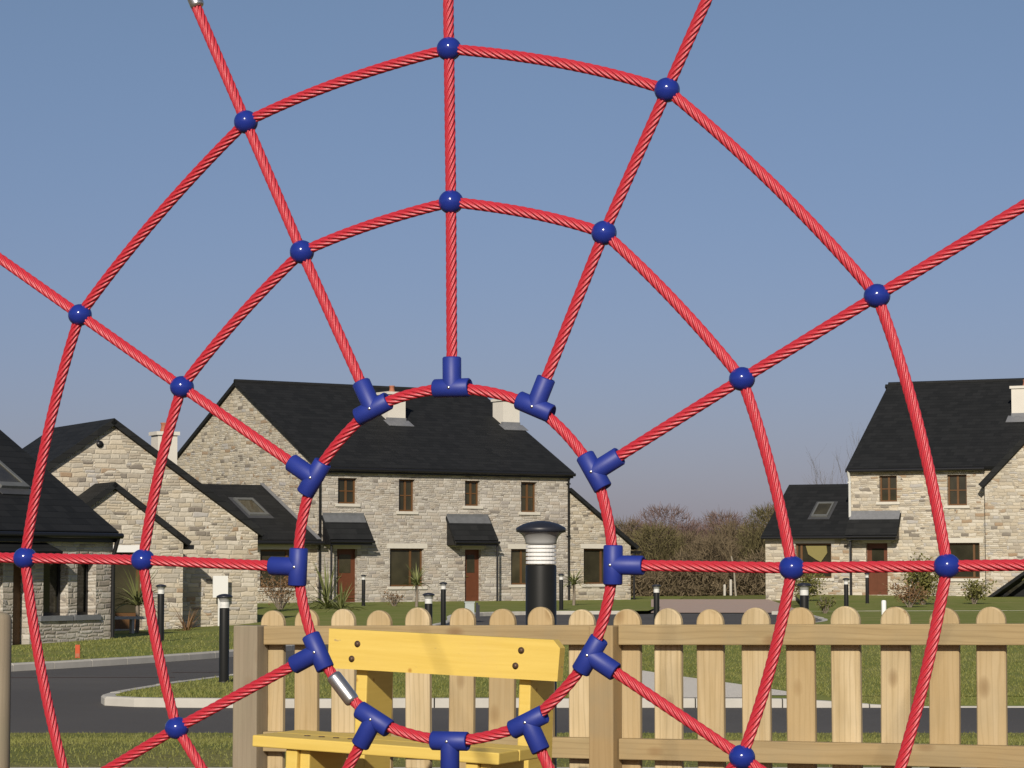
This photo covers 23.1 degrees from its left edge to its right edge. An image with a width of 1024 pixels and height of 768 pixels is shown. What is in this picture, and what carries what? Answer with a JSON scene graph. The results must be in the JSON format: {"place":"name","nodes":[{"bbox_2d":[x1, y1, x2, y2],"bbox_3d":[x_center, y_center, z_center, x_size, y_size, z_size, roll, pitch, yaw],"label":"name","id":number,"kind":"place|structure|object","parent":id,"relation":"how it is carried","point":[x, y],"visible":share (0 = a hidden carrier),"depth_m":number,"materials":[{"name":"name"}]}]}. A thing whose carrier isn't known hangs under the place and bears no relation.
{"place":"outdoors","nodes":[
{"label":"outdoors","id":0,"kind":"place"},
{"bbox_2d":[11,595,687,662],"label":"front lawn","id":1,"kind":"structure","parent":0,"point":[398,612],"depth_m":69.62,"materials":[{"name":"green plant"}]},
{"bbox_2d":[0,430,123,644],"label":"cottage","id":2,"kind":"structure","parent":1,"relation":"on","point":[75,602],"depth_m":56.63,"materials":[{"name":"grey stone"}]},
{"bbox_2d":[12,564,20,644],"bbox_3d":[-11.053,4.785,55.222,0.050,2.030,0.520,-2,-5,30],"label":"door","id":3,"kind":"structure","parent":2,"relation":"in","point":[16,570],"depth_m":55.32,"materials":[{"name":"metal"}]},
{"bbox_2d":[39,563,73,620],"bbox_3d":[-10.346,4.632,56.151,0.379,1.370,1.110,-2,-5,30],"label":"window","id":4,"kind":"structure","parent":2,"relation":"in","point":[52,572],"depth_m":56.34,"materials":[{"name":"black glass"}]},
{"bbox_2d":[74,564,100,619],"bbox_3d":[-9.814,4.698,57.071,0.379,1.370,0.920,-2,-5,30],"label":"window","id":5,"kind":"structure","parent":2,"relation":"in","point":[82,569],"depth_m":57.26,"materials":[{"name":"black glass"}]},
{"bbox_2d":[75,645,79,657],"bbox_3d":[-6.550,4.033,37.705,0.070,0.200,0.044,0,-4,0],"label":"hydrant marker","id":6,"kind":"object","parent":1,"relation":"on","point":[77,650],"visible":0.96,"depth_m":37.69,"materials":[{"name":"orange paint"}]},
{"bbox_2d":[11,631,233,662],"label":"verge grass","id":7,"kind":"structure","parent":1,"relation":"on","point":[87,646],"depth_m":42.77,"materials":[{"name":"green plant"}]},
{"bbox_2d":[115,616,145,632],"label":"stone bench","id":8,"kind":"object","parent":1,"relation":"on","point":[131,623],"visible":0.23,"depth_m":65.60,"materials":[{"name":"stone"}]},
{"bbox_2d":[115,568,173,632],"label":"cordyline","id":9,"kind":"object","parent":1,"relation":"on","point":[137,598],"visible":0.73,"depth_m":66.23,"materials":[{"name":"green plant"}]},
{"bbox_2d":[22,418,267,630],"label":"gabled cottage","id":10,"kind":"structure","parent":1,"relation":"on","point":[103,469],"depth_m":71.41,"materials":[{"name":"beige stone"}]},
{"bbox_2d":[115,553,139,628],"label":"door","id":11,"kind":"structure","parent":10,"relation":"in","point":[125,610],"depth_m":69.47,"materials":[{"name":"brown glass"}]},
{"bbox_2d":[156,584,166,641],"bbox_3d":[-6.520,4.275,46.412,0.204,1.114,0.204,0,-4,0],"label":"bollard light","id":12,"kind":"object","parent":1,"relation":"on","point":[160,607],"visible":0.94,"depth_m":46.37,"materials":[{"name":"black plastic"}]},
{"bbox_2d":[166,605,209,630],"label":"grass tuft","id":13,"kind":"object","parent":1,"relation":"on","point":[189,623],"visible":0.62,"depth_m":65.77,"materials":[{"name":"brown plant"}]},
{"bbox_2d":[213,576,227,625],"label":"sign board","id":14,"kind":"object","parent":1,"relation":"on","point":[220,584],"visible":0.64,"depth_m":71.93,"materials":[{"name":"white paint"}]},
{"bbox_2d":[257,571,310,608],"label":"shrub","id":15,"kind":"object","parent":1,"relation":"on","point":[270,588],"visible":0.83,"depth_m":83.70,"materials":[{"name":"brown plant"}]},
{"bbox_2d":[290,557,373,609],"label":"flax plant","id":16,"kind":"object","parent":1,"relation":"on","point":[325,592],"visible":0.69,"depth_m":85.58,"materials":[{"name":"green plant"}]},
{"bbox_2d":[312,582,362,612],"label":"flax plant","id":17,"kind":"object","parent":1,"relation":"on","point":[340,604],"visible":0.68,"depth_m":79.58,"materials":[{"name":"green plant"}]},
{"bbox_2d":[361,575,365,605],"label":"bollard light","id":18,"kind":"object","parent":1,"relation":"on","point":[363,588],"visible":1,"depth_m":89.64,"materials":[{"name":"black plastic"}]},
{"bbox_2d":[381,589,409,605],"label":"shrub","id":19,"kind":"object","parent":1,"relation":"on","point":[393,602],"visible":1,"depth_m":89.14,"materials":[{"name":"brown plant"}]},
{"bbox_2d":[177,379,641,602],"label":"stone house","id":20,"kind":"structure","parent":1,"relation":"on","point":[453,493],"depth_m":102.05,"materials":[{"name":"beige stone"}]},
{"bbox_2d":[257,544,294,590],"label":"window","id":21,"kind":"structure","parent":20,"relation":"in","point":[267,551],"depth_m":96.83,"materials":[{"name":"black glass"}]},
{"bbox_2d":[334,545,360,601],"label":"door","id":22,"kind":"structure","parent":20,"relation":"in","point":[345,553],"depth_m":98.67,"materials":[{"name":"red paint"}]},
{"bbox_2d":[335,478,360,506],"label":"window","id":23,"kind":"structure","parent":20,"relation":"in","point":[346,486],"depth_m":98.86,"materials":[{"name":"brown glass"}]},
{"bbox_2d":[387,543,426,588],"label":"window","id":24,"kind":"structure","parent":20,"relation":"in","point":[401,557],"depth_m":100.16,"materials":[{"name":"brown glass"}]},
{"bbox_2d":[396,479,418,513],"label":"window","id":25,"kind":"structure","parent":20,"relation":"in","point":[405,485],"depth_m":100.39,"materials":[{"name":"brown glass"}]},
{"bbox_2d":[462,481,482,508],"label":"window","id":26,"kind":"structure","parent":20,"relation":"in","point":[471,487],"depth_m":102.15,"materials":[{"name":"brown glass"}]},
{"bbox_2d":[462,546,483,600],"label":"door","id":27,"kind":"structure","parent":20,"relation":"in","point":[471,556],"depth_m":101.95,"materials":[{"name":"red paint"}]},
{"bbox_2d":[508,544,528,586],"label":"window","id":28,"kind":"structure","parent":20,"relation":"in","point":[518,551],"depth_m":103.25,"materials":[{"name":"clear glass"}]},
{"bbox_2d":[518,482,539,514],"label":"window","id":29,"kind":"structure","parent":20,"relation":"in","point":[527,488],"depth_m":103.71,"materials":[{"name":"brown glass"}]},
{"bbox_2d":[581,544,605,586],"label":"window","id":30,"kind":"structure","parent":20,"relation":"in","point":[593,558],"depth_m":105.39,"materials":[{"name":"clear glass"}]},
{"bbox_2d":[399,565,433,606],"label":"cordyline","id":31,"kind":"object","parent":1,"relation":"on","point":[416,580],"visible":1,"depth_m":87.66,"materials":[{"name":"green plant"}]},
{"bbox_2d":[558,574,563,609],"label":"bollard light","id":32,"kind":"object","parent":1,"relation":"on","point":[560,591],"visible":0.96,"depth_m":77.68,"materials":[{"name":"black plastic"}]},
{"bbox_2d":[563,568,593,604],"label":"cordyline","id":33,"kind":"object","parent":1,"relation":"on","point":[573,580],"visible":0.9,"depth_m":91.14,"materials":[{"name":"green plant"}]},
{"bbox_2d":[614,514,657,559],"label":"bare tree","id":34,"kind":"object","parent":1,"relation":"on","point":[629,523],"visible":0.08,"depth_m":123.50,"materials":[{"name":"grey plant"}]},
{"bbox_2d":[625,519,691,590],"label":"bare tree","id":35,"kind":"object","parent":1,"relation":"on","point":[649,535],"visible":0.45,"depth_m":120.83,"materials":[{"name":"green plant"}]},
{"bbox_2d":[647,527,715,585],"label":"bare tree","id":36,"kind":"object","parent":1,"relation":"on","point":[689,535],"visible":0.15,"depth_m":122.49,"materials":[{"name":"brown plant"}]},
{"bbox_2d":[0,0,1023,529],"label":"sky","id":37,"kind":"structure","parent":0,"point":[897,125],"materials":[{"name":"blue"}]},
{"bbox_2d":[10,613,1023,732],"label":"road","id":38,"kind":"structure","parent":0,"point":[76,695],"depth_m":25.60,"materials":[{"name":"grey asphalt"}]},
{"bbox_2d":[11,677,67,677],"bbox_3d":[-5.625,3.908,33.315,2.258,0.001,0.120,0,-4,-3],"label":"road marking","id":39,"kind":"object","parent":38,"relation":"on","point":[36,677],"visible":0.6,"depth_m":33.24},
{"bbox_2d":[11,611,618,671],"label":"kerb","id":40,"kind":"structure","parent":38,"relation":"on","point":[24,666],"depth_m":37.89,"materials":[{"name":"concrete"}]},
{"bbox_2d":[439,582,446,624],"bbox_3d":[-1.560,5.011,56.786,0.188,1.025,0.188,0,-4,0],"label":"bollard light","id":41,"kind":"object","parent":38,"relation":"on","point":[443,603],"visible":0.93,"depth_m":56.74,"materials":[{"name":"black plastic"}]},
{"bbox_2d":[464,601,479,618],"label":"utility cabinet","id":42,"kind":"object","parent":38,"relation":"on","point":[469,605],"visible":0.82,"depth_m":65.61,"materials":[{"name":"grey paint"}]},
{"bbox_2d":[101,610,1023,707],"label":"kerb","id":43,"kind":"structure","parent":38,"relation":"on","point":[110,699],"depth_m":26.28,"materials":[{"name":"concrete"}]},
{"bbox_2d":[10,530,1023,767],"bbox_3d":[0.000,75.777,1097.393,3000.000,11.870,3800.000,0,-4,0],"label":"ground","id":44,"kind":"structure","parent":0,"point":[178,761],"depth_m":14.01,"materials":[{"name":"green plant"}]},
{"bbox_2d":[10,767,962,767],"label":"playground edging","id":45,"kind":"object","parent":44,"relation":"on","point":[393,767],"visible":0.2,"depth_m":12.38,"materials":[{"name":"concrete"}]},
{"bbox_2d":[115,611,1023,704],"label":"lawn","id":46,"kind":"structure","parent":44,"relation":"on","point":[923,617],"depth_m":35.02,"materials":[{"name":"green plant"}]},
{"bbox_2d":[216,594,232,682],"bbox_3d":[-3.460,3.056,30.058,0.195,1.064,0.195,0,-4,0],"label":"bollard light","id":47,"kind":"object","parent":46,"relation":"on","point":[224,608],"visible":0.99,"depth_m":30.01,"materials":[{"name":"black plastic"}]},
{"bbox_2d":[422,593,434,620],"bbox_3d":[-1.230,3.578,36.838,0.184,1.003,0.184,0,-4,0],"label":"bollard light","id":48,"kind":"object","parent":46,"relation":"on","point":[428,601],"visible":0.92,"depth_m":36.81,"materials":[{"name":"black plastic"}]},
{"bbox_2d":[652,584,660,619],"bbox_3d":[2.880,4.506,49.805,0.188,1.025,0.188,0,-4,0],"label":"bollard light","id":49,"kind":"object","parent":46,"relation":"on","point":[656,587],"visible":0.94,"depth_m":49.77,"materials":[{"name":"black plastic"}]},
{"bbox_2d":[797,583,810,608],"bbox_3d":[4.310,3.506,36.843,0.210,1.148,0.210,0,-4,0],"label":"bollard light","id":50,"kind":"object","parent":46,"relation":"on","point":[804,594],"visible":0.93,"depth_m":36.81,"materials":[{"name":"black plastic"}]},
{"bbox_2d":[815,590,841,612],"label":"shrub","id":51,"kind":"object","parent":46,"relation":"on","point":[823,606],"visible":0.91,"depth_m":72.64,"materials":[{"name":"green plant"}]},
{"bbox_2d":[842,578,849,605],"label":"bollard light","id":52,"kind":"object","parent":46,"relation":"on","point":[846,595],"visible":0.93,"depth_m":66.23,"materials":[{"name":"black plastic"}]},
{"bbox_2d":[683,696,1023,705],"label":"green edge","id":53,"kind":"object","parent":46,"relation":"on","point":[826,698],"visible":0.31,"depth_m":26.62,"materials":[{"name":"green plant"}]},
{"bbox_2d":[881,600,885,614],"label":"marker post","id":54,"kind":"object","parent":46,"relation":"on","point":[883,605],"visible":0.8,"depth_m":70.88,"materials":[{"name":"white paint"}]},
{"bbox_2d":[620,518,679,557],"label":"bare tree","id":55,"kind":"object","parent":44,"relation":"on","point":[641,524],"visible":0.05,"depth_m":135.38,"materials":[{"name":"brown plant"}]},
{"bbox_2d":[623,504,702,555],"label":"bare tree","id":56,"kind":"object","parent":44,"relation":"on","point":[657,512],"visible":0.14,"depth_m":147.48,"materials":[{"name":"brown plant"}]},
{"bbox_2d":[654,519,724,581],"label":"bare tree","id":57,"kind":"object","parent":44,"relation":"on","point":[689,526],"visible":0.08,"depth_m":136.40,"materials":[{"name":"brown plant"}]},
{"bbox_2d":[631,546,765,595],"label":"hedge","id":58,"kind":"object","parent":44,"relation":"on","point":[644,583],"visible":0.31,"depth_m":118.09,"materials":[{"name":"plant"}]},
{"bbox_2d":[682,532,744,594],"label":"bare tree","id":59,"kind":"object","parent":44,"relation":"on","point":[708,543],"visible":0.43,"depth_m":120.31,"materials":[{"name":"brown plant"}]},
{"bbox_2d":[642,671,786,696],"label":"footpath","id":60,"kind":"structure","parent":44,"relation":"on","point":[690,688],"depth_m":28.63,"materials":[{"name":"grey concrete"}]},
{"bbox_2d":[692,509,752,549],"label":"bare tree","id":61,"kind":"object","parent":44,"relation":"on","point":[713,514],"visible":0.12,"depth_m":148.62,"materials":[{"name":"grey plant"}]},
{"bbox_2d":[696,515,748,573],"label":"bare tree","id":62,"kind":"object","parent":44,"relation":"on","point":[708,527],"visible":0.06,"depth_m":138.52,"materials":[{"name":"grey plant"}]},
{"bbox_2d":[651,599,793,612],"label":"paved court","id":63,"kind":"object","parent":44,"relation":"on","point":[718,605],"visible":0.81,"depth_m":88.97,"materials":[{"name":"grey concrete"}]},
{"bbox_2d":[702,510,743,595],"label":"birch tree","id":64,"kind":"object","parent":44,"relation":"on","point":[731,555],"visible":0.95,"depth_m":116.78,"materials":[{"name":"brown plant"}]},
{"bbox_2d":[723,584,725,595],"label":"marker post","id":65,"kind":"object","parent":44,"relation":"on","point":[724,589],"visible":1,"depth_m":116.56,"materials":[{"name":"plastic"}]},
{"bbox_2d":[729,579,731,594],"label":"marker post","id":66,"kind":"object","parent":44,"relation":"on","point":[730,586],"visible":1,"depth_m":117.08,"materials":[{"name":"plastic"}]},
{"bbox_2d":[702,518,763,585],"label":"bare tree","id":67,"kind":"object","parent":44,"relation":"on","point":[723,528],"visible":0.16,"depth_m":123.45,"materials":[{"name":"grey plant"}]},
{"bbox_2d":[732,502,774,593],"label":"bare tree","id":68,"kind":"object","parent":44,"relation":"on","point":[758,515],"visible":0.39,"depth_m":120.99,"materials":[{"name":"brown plant"}]},
{"bbox_2d":[750,505,774,542],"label":"bare tree","id":69,"kind":"object","parent":44,"relation":"on","point":[765,519],"visible":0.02,"depth_m":124.66,"materials":[{"name":"brown plant"}]},
{"bbox_2d":[752,503,772,528],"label":"bare tree","id":70,"kind":"object","parent":44,"relation":"on","point":[762,513],"visible":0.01,"depth_m":147.10,"materials":[{"name":"brown plant"}]},
{"bbox_2d":[806,423,864,483],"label":"tall bare tree","id":71,"kind":"object","parent":44,"relation":"on","point":[833,465],"visible":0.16,"depth_m":136.46,"materials":[{"name":"brown plant"}]},
{"bbox_2d":[760,378,1023,599],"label":"stone house","id":72,"kind":"structure","parent":44,"relation":"on","point":[877,507],"depth_m":103.46,"materials":[{"name":"beige stone"}]},
{"bbox_2d":[793,539,834,580],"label":"window","id":73,"kind":"structure","parent":72,"relation":"in","point":[808,550],"depth_m":104.52,"materials":[{"name":"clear glass"}]},
{"bbox_2d":[862,540,890,594],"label":"door","id":74,"kind":"structure","parent":72,"relation":"in","point":[876,549],"depth_m":103.38,"materials":[{"name":"red paint"}]},
{"bbox_2d":[876,476,899,504],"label":"window","id":75,"kind":"structure","parent":72,"relation":"in","point":[888,484],"depth_m":103.40,"materials":[{"name":"brown glass"}]},
{"bbox_2d":[944,475,969,507],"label":"window","id":76,"kind":"structure","parent":72,"relation":"in","point":[957,484],"depth_m":102.17,"materials":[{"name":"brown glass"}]},
{"bbox_2d":[948,538,982,580],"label":"window","id":77,"kind":"structure","parent":72,"relation":"in","point":[962,548],"depth_m":101.80,"materials":[{"name":"glass"}]},
{"bbox_2d":[10,731,1023,766],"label":"bank grass","id":78,"kind":"structure","parent":0,"point":[112,739],"depth_m":16.34,"materials":[{"name":"green plant"}]},
{"bbox_2d":[797,595,1023,610],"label":"side lawn","id":79,"kind":"structure","parent":0,"point":[859,603],"depth_m":87.51,"materials":[{"name":"green plant"}]},
{"bbox_2d":[783,573,829,600],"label":"shrub","id":80,"kind":"object","parent":79,"relation":"on","point":[809,579],"visible":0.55,"depth_m":91.57,"materials":[{"name":"green plant"}]},
{"bbox_2d":[864,573,869,602],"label":"bollard light","id":81,"kind":"object","parent":79,"relation":"on","point":[867,587],"visible":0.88,"depth_m":87.67,"materials":[{"name":"black plastic"}]},
{"bbox_2d":[879,578,930,606],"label":"shrub","id":82,"kind":"object","parent":79,"relation":"on","point":[909,595],"visible":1,"depth_m":81.71,"materials":[{"name":"plant"}]},
{"bbox_2d":[898,552,938,604],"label":"shrub","id":83,"kind":"object","parent":79,"relation":"on","point":[925,579],"visible":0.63,"depth_m":85.52,"materials":[{"name":"green plant"}]},
{"bbox_2d":[958,578,996,603],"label":"shrub","id":84,"kind":"object","parent":79,"relation":"on","point":[975,593],"visible":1,"depth_m":86.64,"materials":[{"name":"green plant"}]},
{"label":"playground surface","id":85,"kind":"structure","parent":0,"visible":0},
{"bbox_2d":[0,612,11,767],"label":"gate post","id":86,"kind":"object","parent":85,"relation":"on","point":[5,659],"visible":1,"depth_m":9.46,"materials":[{"name":"brown wood"}]},
{"bbox_2d":[252,628,564,767],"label":"yellow bench","id":87,"kind":"object","parent":85,"relation":"on","point":[375,659],"visible":0.97,"depth_m":7.70,"materials":[{"name":"paint"}]},
{"bbox_2d":[0,0,1023,767],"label":"climbing net","id":88,"kind":"object","parent":85,"relation":"on","point":[946,564],"visible":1,"depth_m":3.99,"materials":[{"name":"red fabric"}]},
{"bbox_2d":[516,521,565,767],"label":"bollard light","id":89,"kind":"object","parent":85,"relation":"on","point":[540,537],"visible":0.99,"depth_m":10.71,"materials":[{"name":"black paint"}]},
{"bbox_2d":[233,606,1023,767],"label":"picket fence","id":90,"kind":"object","parent":85,"relation":"on","point":[605,722],"visible":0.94,"depth_m":8.59,"materials":[{"name":"brown wood"}]}
]}

